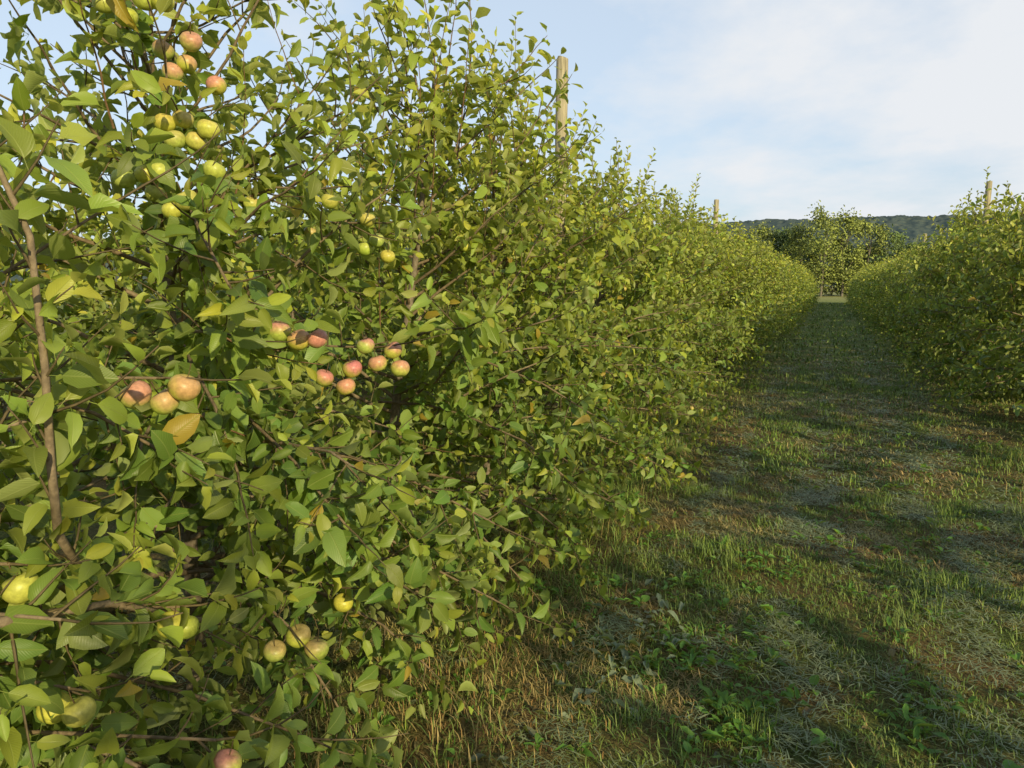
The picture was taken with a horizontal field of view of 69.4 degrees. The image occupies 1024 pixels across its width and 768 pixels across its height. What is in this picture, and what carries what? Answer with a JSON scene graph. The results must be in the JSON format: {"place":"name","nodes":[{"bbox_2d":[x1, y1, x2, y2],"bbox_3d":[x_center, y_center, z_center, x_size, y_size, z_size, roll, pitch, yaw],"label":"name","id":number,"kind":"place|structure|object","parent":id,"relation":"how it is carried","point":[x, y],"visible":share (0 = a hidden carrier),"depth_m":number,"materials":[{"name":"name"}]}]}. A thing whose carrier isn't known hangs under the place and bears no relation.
{"place":"outdoors","nodes":[
{"label":"outdoors","id":0,"kind":"place"},
{"bbox_2d":[0,214,1009,285],"bbox_3d":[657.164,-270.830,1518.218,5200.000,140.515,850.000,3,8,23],"label":"hills","id":1,"kind":"structure","parent":0,"point":[914,226],"depth_m":1337.90,"materials":[{"name":"green plant"}]},
{"bbox_2d":[0,286,1023,767],"bbox_3d":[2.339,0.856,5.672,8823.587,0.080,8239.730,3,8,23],"label":"ground","id":2,"kind":"structure","parent":0,"point":[800,758],"depth_m":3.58,"materials":[{"name":"green plant"}]},
{"bbox_2d":[0,182,155,476],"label":"apple tree","id":3,"kind":"object","parent":2,"relation":"on","point":[51,275],"visible":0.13,"depth_m":6.69,"materials":[{"name":"green plant"}]},
{"bbox_2d":[2,177,223,425],"bbox_3d":[-4.174,-0.810,7.644,2.983,2.907,2.758,4,8,25],"label":"apple tree","id":4,"kind":"object","parent":2,"relation":"on","point":[68,309],"visible":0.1,"depth_m":7.42,"materials":[{"name":"green plant"}]},
{"bbox_2d":[0,58,408,767],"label":"apple tree","id":5,"kind":"object","parent":2,"relation":"on","point":[42,588],"visible":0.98,"depth_m":1.46,"materials":[{"name":"green plant"}]},
{"bbox_2d":[103,215,317,397],"bbox_3d":[-3.629,-0.895,8.736,2.910,2.781,2.690,-2,8,-16],"label":"apple tree","id":6,"kind":"object","parent":2,"relation":"on","point":[233,260],"visible":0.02,"depth_m":8.48,"materials":[{"name":"green plant"}]},
{"bbox_2d":[0,0,576,767],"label":"apple tree","id":7,"kind":"object","parent":2,"relation":"on","point":[340,540],"visible":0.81,"depth_m":2.24,"materials":[{"name":"green plant"}]},
{"bbox_2d":[230,180,378,380],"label":"apple tree","id":8,"kind":"object","parent":2,"relation":"on","point":[299,239],"visible":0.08,"depth_m":9.98,"materials":[{"name":"green plant"}]},
{"bbox_2d":[293,170,429,382],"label":"apple tree","id":9,"kind":"object","parent":2,"relation":"on","point":[364,277],"visible":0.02,"depth_m":11.07,"materials":[{"name":"green plant"}]},
{"bbox_2d":[297,201,451,358],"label":"apple tree","id":10,"kind":"object","parent":2,"relation":"on","point":[392,274],"depth_m":12.14,"materials":[{"name":"green plant"}]},
{"bbox_2d":[93,0,659,643],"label":"apple tree","id":11,"kind":"object","parent":2,"relation":"on","point":[473,346],"visible":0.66,"depth_m":3.54,"materials":[{"name":"green plant"}]},
{"bbox_2d":[406,239,479,322],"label":"apple tree","id":12,"kind":"object","parent":2,"relation":"on","point":[429,266],"visible":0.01,"depth_m":13.52,"materials":[{"name":"green plant"}]},
{"bbox_2d":[477,244,512,350],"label":"apple tree","id":13,"kind":"object","parent":2,"relation":"on","point":[500,280],"depth_m":15.62,"materials":[{"name":"green plant"}]},
{"bbox_2d":[295,11,705,539],"bbox_3d":[-0.197,-0.765,4.869,2.875,3.539,2.569,3,8,23],"label":"apple tree","id":14,"kind":"object","parent":2,"relation":"on","point":[539,305],"visible":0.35,"depth_m":4.55,"materials":[{"name":"green plant"}]},
{"bbox_2d":[73,406,1023,767],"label":"ground weeds","id":15,"kind":"object","parent":2,"relation":"on","point":[723,698],"visible":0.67,"depth_m":3.18,"materials":[{"name":"green plant"}]},
{"bbox_2d":[391,101,715,482],"bbox_3d":[0.401,-0.753,6.141,2.929,3.202,3.012,-4,8,-26],"label":"apple tree","id":16,"kind":"object","parent":2,"relation":"on","point":[606,275],"visible":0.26,"depth_m":5.97,"materials":[{"name":"green plant"}]},
{"bbox_2d":[551,56,567,470],"bbox_3d":[0.382,-0.875,6.135,0.135,3.513,0.110,3,8,23],"label":"wooden post","id":17,"kind":"object","parent":2,"relation":"on","point":[562,112],"visible":0.14,"depth_m":5.93,"materials":[{"name":"brown wood"}]},
{"bbox_2d":[500,137,750,466],"bbox_3d":[0.960,-0.886,7.335,2.660,3.147,2.937,-1,8,-4],"label":"apple tree","id":18,"kind":"object","parent":2,"relation":"on","point":[641,293],"visible":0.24,"depth_m":6.95,"materials":[{"name":"green plant"}]},
{"bbox_2d":[351,200,921,296],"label":"distant trees","id":19,"kind":"object","parent":2,"relation":"on","point":[840,271],"visible":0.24,"depth_m":106.94,"materials":[{"name":"green plant"}]},
{"bbox_2d":[542,179,762,403],"bbox_3d":[1.774,-1.148,9.871,2.746,2.990,2.824,-3,8,-20],"label":"apple tree","id":20,"kind":"object","parent":2,"relation":"on","point":[695,266],"visible":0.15,"depth_m":9.53,"materials":[{"name":"green plant"}]},
{"bbox_2d":[570,145,735,423],"bbox_3d":[1.398,-1.096,8.426,2.634,3.280,2.709,-4,8,-26],"label":"apple tree","id":21,"kind":"object","parent":2,"relation":"on","point":[675,387],"visible":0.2,"depth_m":8.26,"materials":[{"name":"green plant"}]},
{"bbox_2d":[603,173,760,387],"bbox_3d":[2.334,-1.297,10.869,2.406,3.372,2.748,0,8,-2],"label":"apple tree","id":22,"kind":"object","parent":2,"relation":"on","point":[711,317],"visible":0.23,"depth_m":10.57,"materials":[{"name":"green plant"}]},
{"bbox_2d":[706,199,718,364],"bbox_3d":[3.959,-1.925,14.602,0.132,3.355,0.110,3,8,23],"label":"wooden post","id":23,"kind":"object","parent":2,"relation":"on","point":[716,204],"visible":0.18,"depth_m":14.37,"materials":[{"name":"brown wood"}]},
{"bbox_2d":[673,193,762,388],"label":"apple tree","id":24,"kind":"object","parent":2,"relation":"on","point":[740,373],"visible":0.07,"depth_m":11.84,"materials":[{"name":"green plant"}]},
{"bbox_2d":[655,210,784,367],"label":"apple tree","id":25,"kind":"object","parent":2,"relation":"on","point":[750,292],"visible":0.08,"depth_m":14.06,"materials":[{"name":"green plant"}]},
{"bbox_2d":[681,209,786,374],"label":"apple tree","id":26,"kind":"object","parent":2,"relation":"on","point":[726,303],"visible":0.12,"depth_m":12.87,"materials":[{"name":"green plant"}]},
{"bbox_2d":[693,215,785,365],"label":"apple tree","id":27,"kind":"object","parent":2,"relation":"on","point":[767,313],"visible":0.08,"depth_m":15.39,"materials":[{"name":"green plant"}]},
{"bbox_2d":[720,225,788,354],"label":"apple tree","id":28,"kind":"object","parent":2,"relation":"on","point":[775,347],"visible":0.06,"depth_m":16.39,"materials":[{"name":"green plant"}]},
{"bbox_2d":[724,216,796,348],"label":"apple tree","id":29,"kind":"object","parent":2,"relation":"on","point":[763,264],"visible":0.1,"depth_m":17.77,"materials":[{"name":"green plant"}]},
{"bbox_2d":[734,223,793,339],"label":"apple tree","id":30,"kind":"object","parent":2,"relation":"on","point":[768,288],"visible":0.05,"depth_m":18.88,"materials":[{"name":"green plant"}]},
{"bbox_2d":[740,232,796,342],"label":"apple tree","id":31,"kind":"object","parent":2,"relation":"on","point":[778,290],"visible":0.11,"depth_m":20.40,"materials":[{"name":"green plant"}]},
{"bbox_2d":[751,229,800,341],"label":"apple tree","id":32,"kind":"object","parent":2,"relation":"on","point":[768,272],"visible":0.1,"depth_m":21.27,"materials":[{"name":"green plant"}]},
{"bbox_2d":[750,238,805,329],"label":"apple tree","id":33,"kind":"object","parent":2,"relation":"on","point":[794,302],"visible":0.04,"depth_m":23.72,"materials":[{"name":"green plant"}]},
{"bbox_2d":[753,241,802,336],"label":"apple tree","id":34,"kind":"object","parent":2,"relation":"on","point":[791,283],"visible":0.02,"depth_m":22.43,"materials":[{"name":"green plant"}]},
{"bbox_2d":[766,250,801,324],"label":"apple tree","id":35,"kind":"object","parent":2,"relation":"on","point":[793,268],"visible":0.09,"depth_m":26.04,"materials":[{"name":"green plant"}]},
{"bbox_2d":[766,242,806,325],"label":"apple tree","id":36,"kind":"object","parent":2,"relation":"on","point":[795,277],"visible":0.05,"depth_m":29.43,"materials":[{"name":"green plant"}]},
{"bbox_2d":[770,251,802,323],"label":"apple tree","id":37,"kind":"object","parent":2,"relation":"on","point":[791,290],"visible":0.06,"depth_m":28.25,"materials":[{"name":"green plant"}]},
{"bbox_2d":[770,258,803,330],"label":"apple tree","id":38,"kind":"object","parent":2,"relation":"on","point":[793,292],"visible":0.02,"depth_m":24.77,"materials":[{"name":"green plant"}]},
{"bbox_2d":[773,259,807,306],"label":"apple tree","id":39,"kind":"object","parent":2,"relation":"on","point":[797,293],"depth_m":27.29,"materials":[{"name":"green plant"}]},
{"bbox_2d":[779,257,806,319],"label":"apple tree","id":40,"kind":"object","parent":2,"relation":"on","point":[789,264],"visible":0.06,"depth_m":32.09,"materials":[{"name":"green plant"}]},
{"bbox_2d":[778,256,807,314],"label":"apple tree","id":41,"kind":"object","parent":2,"relation":"on","point":[802,312],"visible":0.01,"depth_m":33.41,"materials":[{"name":"green plant"}]},
{"bbox_2d":[782,256,813,315],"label":"apple tree","id":42,"kind":"object","parent":2,"relation":"on","point":[787,262],"visible":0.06,"depth_m":34.10,"materials":[{"name":"green plant"}]},
{"bbox_2d":[790,266,809,314],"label":"apple tree","id":43,"kind":"object","parent":2,"relation":"on","point":[800,293],"visible":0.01,"depth_m":30.93,"materials":[{"name":"green plant"}]},
{"bbox_2d":[788,255,813,314],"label":"apple tree","id":44,"kind":"object","parent":2,"relation":"on","point":[800,284],"visible":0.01,"depth_m":36.85,"materials":[{"name":"green plant"}]},
{"bbox_2d":[789,260,814,312],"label":"apple tree","id":45,"kind":"object","parent":2,"relation":"on","point":[804,302],"visible":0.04,"depth_m":35.24,"materials":[{"name":"green plant"}]},
{"bbox_2d":[793,263,815,311],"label":"apple tree","id":46,"kind":"object","parent":2,"relation":"on","point":[807,286],"visible":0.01,"depth_m":38.72,"materials":[{"name":"green plant"}]},
{"bbox_2d":[798,271,813,310],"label":"apple tree","id":47,"kind":"object","parent":2,"relation":"on","point":[808,296],"visible":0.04,"depth_m":37.94,"materials":[{"name":"green plant"}]},
{"bbox_2d":[800,264,819,306],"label":"apple tree","id":48,"kind":"object","parent":2,"relation":"on","point":[810,286],"visible":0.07,"depth_m":47.26,"materials":[{"name":"green plant"}]},
{"bbox_2d":[846,265,868,298],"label":"apple tree","id":49,"kind":"object","parent":2,"relation":"on","point":[857,285],"visible":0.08,"depth_m":53.47,"materials":[{"name":"green plant"}]},
{"bbox_2d":[844,265,873,303],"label":"apple tree","id":50,"kind":"object","parent":2,"relation":"on","point":[855,281],"visible":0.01,"depth_m":50.71,"materials":[{"name":"green plant"}]},
{"bbox_2d":[850,277,867,313],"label":"apple tree","id":51,"kind":"object","parent":2,"relation":"on","point":[860,293],"visible":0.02,"depth_m":41.75,"materials":[{"name":"green plant"}]},
{"bbox_2d":[848,268,870,301],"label":"apple tree","id":52,"kind":"object","parent":2,"relation":"on","point":[856,278],"visible":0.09,"depth_m":45.17,"materials":[{"name":"green plant"}]},
{"bbox_2d":[848,273,870,316],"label":"apple tree","id":53,"kind":"object","parent":2,"relation":"on","point":[862,300],"visible":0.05,"depth_m":38.12,"materials":[{"name":"green plant"}]},
{"bbox_2d":[853,273,871,315],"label":"apple tree","id":54,"kind":"object","parent":2,"relation":"on","point":[863,299],"visible":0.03,"depth_m":37.40,"materials":[{"name":"green plant"}]},
{"bbox_2d":[852,265,877,303],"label":"apple tree","id":55,"kind":"object","parent":2,"relation":"on","point":[864,285],"visible":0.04,"depth_m":39.47,"materials":[{"name":"green plant"}]},
{"bbox_2d":[849,260,882,303],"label":"apple tree","id":56,"kind":"object","parent":2,"relation":"on","point":[867,278],"visible":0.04,"depth_m":43.37,"materials":[{"name":"green plant"}]},
{"bbox_2d":[858,262,886,316],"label":"apple tree","id":57,"kind":"object","parent":2,"relation":"on","point":[874,267],"visible":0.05,"depth_m":35.28,"materials":[{"name":"green plant"}]},
{"bbox_2d":[853,256,892,319],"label":"apple tree","id":58,"kind":"object","parent":2,"relation":"on","point":[868,297],"visible":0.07,"depth_m":34.21,"materials":[{"name":"green plant"}]},
{"bbox_2d":[857,258,894,320],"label":"apple tree","id":59,"kind":"object","parent":2,"relation":"on","point":[874,290],"visible":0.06,"depth_m":29.74,"materials":[{"name":"green plant"}]},
{"bbox_2d":[854,253,898,305],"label":"apple tree","id":60,"kind":"object","parent":2,"relation":"on","point":[883,264],"visible":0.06,"depth_m":33.17,"materials":[{"name":"green plant"}]},
{"bbox_2d":[857,257,897,322],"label":"apple tree","id":61,"kind":"object","parent":2,"relation":"on","point":[868,282],"visible":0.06,"depth_m":31.88,"materials":[{"name":"green plant"}]},
{"bbox_2d":[861,266,897,328],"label":"apple tree","id":62,"kind":"object","parent":2,"relation":"on","point":[870,325],"visible":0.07,"depth_m":27.50,"materials":[{"name":"green plant"}]},
{"bbox_2d":[863,256,903,320],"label":"apple tree","id":63,"kind":"object","parent":2,"relation":"on","point":[876,280],"visible":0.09,"depth_m":28.38,"materials":[{"name":"green plant"}]},
{"bbox_2d":[865,248,905,330],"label":"apple tree","id":64,"kind":"object","parent":2,"relation":"on","point":[879,292],"visible":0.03,"depth_m":25.11,"materials":[{"name":"green plant"}]},
{"bbox_2d":[873,246,913,328],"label":"apple tree","id":65,"kind":"object","parent":2,"relation":"on","point":[879,288],"visible":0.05,"depth_m":25.79,"materials":[{"name":"green plant"}]},
{"bbox_2d":[860,245,931,334],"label":"apple tree","id":66,"kind":"object","parent":2,"relation":"on","point":[874,312],"visible":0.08,"depth_m":24.02,"materials":[{"name":"green plant"}]},
{"bbox_2d":[869,234,927,334],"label":"apple tree","id":67,"kind":"object","parent":2,"relation":"on","point":[892,269],"visible":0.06,"depth_m":22.59,"materials":[{"name":"green plant"}]},
{"bbox_2d":[875,262,931,347],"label":"apple tree","id":68,"kind":"object","parent":2,"relation":"on","point":[887,305],"visible":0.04,"depth_m":19.09,"materials":[{"name":"green plant"}]},
{"bbox_2d":[876,244,930,336],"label":"apple tree","id":69,"kind":"object","parent":2,"relation":"on","point":[897,268],"visible":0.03,"depth_m":21.25,"materials":[{"name":"green plant"}]},
{"bbox_2d":[876,239,954,353],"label":"apple tree","id":70,"kind":"object","parent":2,"relation":"on","point":[894,326],"visible":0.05,"depth_m":16.38,"materials":[{"name":"green plant"}]},
{"bbox_2d":[882,228,948,339],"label":"apple tree","id":71,"kind":"object","parent":2,"relation":"on","point":[896,288],"visible":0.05,"depth_m":19.84,"materials":[{"name":"green plant"}]},
{"bbox_2d":[875,217,973,347],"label":"apple tree","id":72,"kind":"object","parent":2,"relation":"on","point":[893,309],"visible":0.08,"depth_m":17.78,"materials":[{"name":"green plant"}]},
{"bbox_2d":[889,247,984,351],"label":"apple tree","id":73,"kind":"object","parent":2,"relation":"on","point":[917,334],"visible":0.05,"depth_m":15.66,"materials":[{"name":"green plant"}]},
{"bbox_2d":[892,188,1003,364],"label":"apple tree","id":74,"kind":"object","parent":2,"relation":"on","point":[925,253],"visible":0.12,"depth_m":14.26,"materials":[{"name":"green plant"}]},
{"bbox_2d":[889,166,1013,377],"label":"apple tree","id":75,"kind":"object","parent":2,"relation":"on","point":[942,277],"visible":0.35,"depth_m":12.82,"materials":[{"name":"green plant"}]},
{"bbox_2d":[894,217,1023,383],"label":"apple tree","id":76,"kind":"object","parent":2,"relation":"on","point":[974,271],"visible":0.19,"depth_m":11.84,"materials":[{"name":"green plant"}]},
{"bbox_2d":[896,192,1023,400],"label":"apple tree","id":77,"kind":"object","parent":2,"relation":"on","point":[962,342],"visible":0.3,"depth_m":10.69,"materials":[{"name":"green plant"}]},
{"bbox_2d":[926,184,1023,405],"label":"apple tree","id":78,"kind":"object","parent":2,"relation":"on","point":[1015,305],"visible":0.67,"depth_m":9.47,"materials":[{"name":"green plant"}]},
{"bbox_2d":[930,225,1023,413],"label":"apple tree","id":79,"kind":"object","parent":2,"relation":"on","point":[999,386],"visible":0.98,"depth_m":8.33,"materials":[{"name":"green plant"}]},
{"bbox_2d":[969,181,992,370],"bbox_3d":[8.386,-1.831,13.258,0.136,3.526,0.111,3,8,23],"label":"wooden post","id":80,"kind":"object","parent":2,"relation":"on","point":[988,193],"visible":0.11,"depth_m":13.02,"materials":[{"name":"brown wood"}]},
{"bbox_2d":[989,318,1023,394],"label":"apple tree","id":81,"kind":"object","parent":2,"relation":"on","point":[1008,345],"visible":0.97,"depth_m":7.68,"materials":[{"name":"green plant"}]},
{"bbox_2d":[993,400,1023,416],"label":"apple tree","id":82,"kind":"object","parent":2,"relation":"on","point":[1018,409],"visible":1,"depth_m":6.58,"materials":[{"name":"green plant"}]},
{"bbox_2d":[0,0,1023,242],"label":"sky","id":83,"kind":"structure","parent":0,"point":[781,108],"materials":[{"name":"white"}]}
]}

